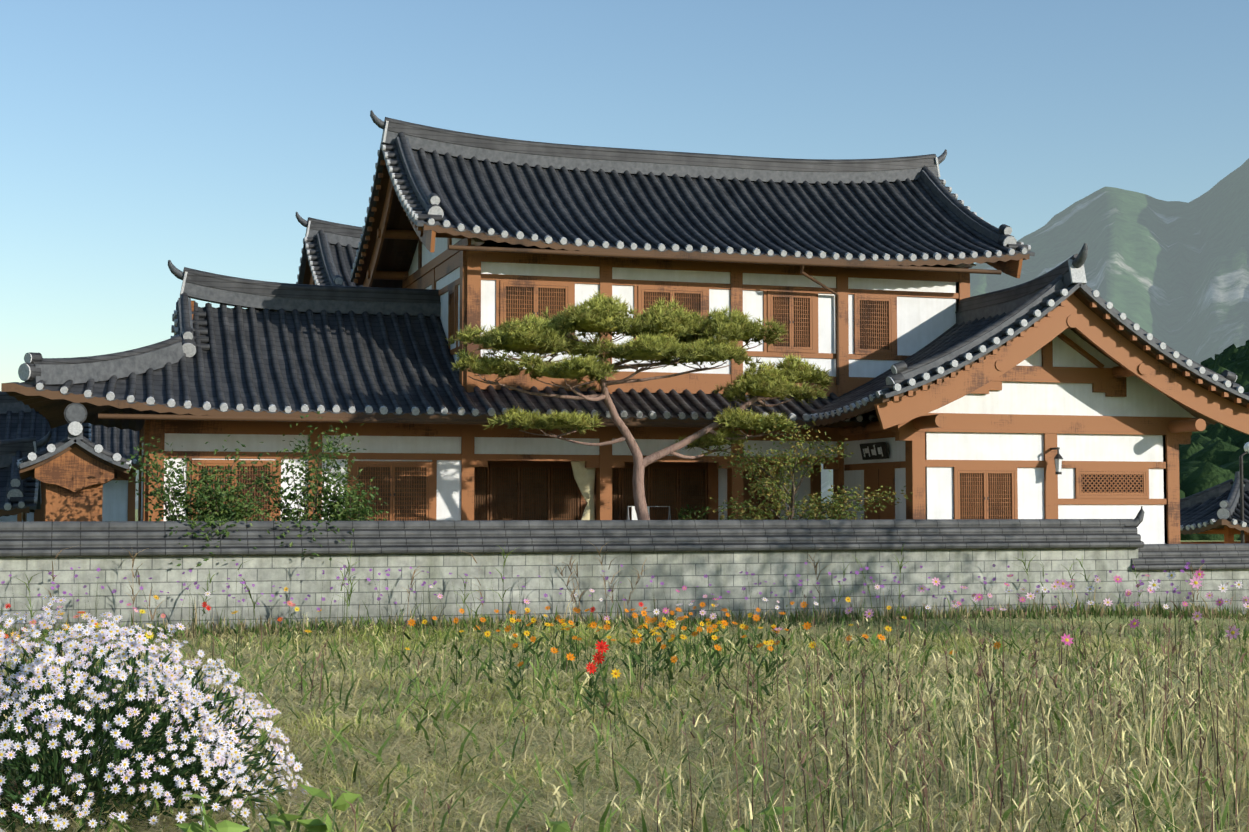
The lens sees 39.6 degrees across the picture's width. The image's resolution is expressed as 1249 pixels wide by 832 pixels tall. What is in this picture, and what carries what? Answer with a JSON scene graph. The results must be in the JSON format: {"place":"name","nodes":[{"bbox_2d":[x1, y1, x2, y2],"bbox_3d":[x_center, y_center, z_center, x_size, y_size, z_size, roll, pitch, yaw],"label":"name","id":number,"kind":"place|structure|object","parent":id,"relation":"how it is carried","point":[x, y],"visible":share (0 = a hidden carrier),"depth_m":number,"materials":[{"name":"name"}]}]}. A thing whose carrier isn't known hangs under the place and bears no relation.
{"place":"outdoors","nodes":[
{"label":"outdoors","id":0,"kind":"place"},
{"bbox_2d":[115,411,710,566],"bbox_3d":[-2.609,1.669,31.291,12.934,3.330,3.047,2,-4,-40],"label":"shrub","id":1,"kind":"object","parent":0,"point":[225,512],"depth_m":28.62,"materials":[{"name":"green plant"}]},
{"bbox_2d":[98,245,1062,519],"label":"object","id":2,"kind":"object","parent":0,"point":[584,477],"visible":0.65,"depth_m":35.18,"materials":[{"name":"brown wood"}]},
{"bbox_2d":[0,509,1248,831],"bbox_3d":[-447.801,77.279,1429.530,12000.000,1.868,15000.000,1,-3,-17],"label":"meadow ground","id":3,"kind":"structure","parent":0,"point":[1084,619],"depth_m":11.04,"materials":[{"name":"green plant"}]},
{"bbox_2d":[0,431,50,521],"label":"hanok","id":4,"kind":"structure","parent":3,"relation":"on","point":[20,498],"depth_m":37.47,"materials":[{"name":"tile"}]},
{"bbox_2d":[0,391,90,521],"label":"background building","id":5,"kind":"structure","parent":3,"relation":"on","point":[19,419],"depth_m":45.59,"materials":[{"name":"tile"}]},
{"bbox_2d":[17,403,131,520],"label":"side gate","id":6,"kind":"structure","parent":3,"relation":"on","point":[74,470],"depth_m":29.36,"materials":[{"name":"wood"}]},
{"bbox_2d":[44,424,138,520],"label":"small outbuilding","id":7,"kind":"structure","parent":3,"relation":"on","point":[118,504],"depth_m":57.15,"materials":[{"name":"tile"}]},
{"bbox_2d":[0,506,1248,632],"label":"perimeter wall","id":8,"kind":"structure","parent":3,"relation":"on","point":[688,554],"depth_m":29.05,"materials":[{"name":"concrete"}]},
{"bbox_2d":[138,229,1205,543],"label":"hanok timber walls","id":9,"kind":"structure","parent":3,"relation":"on","point":[1118,435],"depth_m":35.55,"materials":[{"name":"white paint"}]},
{"bbox_2d":[295,212,362,286],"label":"roof","id":10,"kind":"structure","parent":9,"relation":"on","point":[329,251],"depth_m":46.30,"materials":[{"name":"tile"}]},
{"bbox_2d":[1,260,877,430],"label":"lower roof","id":11,"kind":"structure","parent":9,"relation":"on","point":[275,349],"depth_m":34.99,"materials":[{"name":"black tile"}]},
{"bbox_2d":[350,110,1034,287],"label":"upper roof","id":12,"kind":"structure","parent":9,"relation":"on","point":[489,191],"depth_m":38.71,"materials":[{"name":"black tile"}]},
{"bbox_2d":[790,243,1248,434],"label":"gable roof","id":13,"kind":"structure","parent":9,"relation":"on","point":[1013,326],"depth_m":34.23,"materials":[{"name":"black tile"}]},
{"bbox_2d":[1180,471,1248,543],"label":"building","id":14,"kind":"structure","parent":3,"relation":"on","point":[1214,509],"depth_m":48.52,"materials":[{"name":"tile"}]},
{"bbox_2d":[1239,442,1248,542],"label":"street lamp post","id":15,"kind":"object","parent":3,"relation":"on","point":[1246,447],"visible":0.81,"depth_m":47.08,"materials":[{"name":"metal"}]},
{"bbox_2d":[0,0,1248,390],"label":"sky","id":16,"kind":"structure","parent":0,"point":[137,136],"materials":[{"name":"blue"}]},
{"bbox_2d":[445,289,833,519],"bbox_3d":[0.382,0.578,32.840,7.452,5.671,3.264,1,-3,-17],"label":"pine tree","id":17,"kind":"object","parent":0,"point":[553,331],"depth_m":32.44,"materials":[{"name":"green plant"}]},
{"bbox_2d":[471,308,813,445],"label":"pine foliage pads","id":18,"kind":"object","parent":17,"relation":"attached to","point":[515,343],"visible":0.23,"depth_m":32.09,"materials":[{"name":"green plant"}]},
{"bbox_2d":[135,158,1248,508],"bbox_3d":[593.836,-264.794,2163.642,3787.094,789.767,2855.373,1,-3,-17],"label":"mountain terrain","id":19,"kind":"structure","parent":0,"point":[1173,276],"depth_m":2596.04,"materials":[{"name":"green plant"}]},
{"bbox_2d":[701,419,912,519],"bbox_3d":[3.361,1.773,33.058,3.783,3.305,2.770,1,-3,-17],"label":"shrub","id":20,"kind":"object","parent":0,"point":[830,510],"depth_m":32.68,"materials":[{"name":"green plant"}]},
{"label":"forest hill terrain","id":21,"kind":"structure","parent":0,"visible":0},
{"bbox_2d":[1179,340,1248,539],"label":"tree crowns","id":22,"kind":"object","parent":21,"relation":"on","point":[1210,454],"visible":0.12,"depth_m":120.23,"materials":[{"name":"green plant"}]}
]}

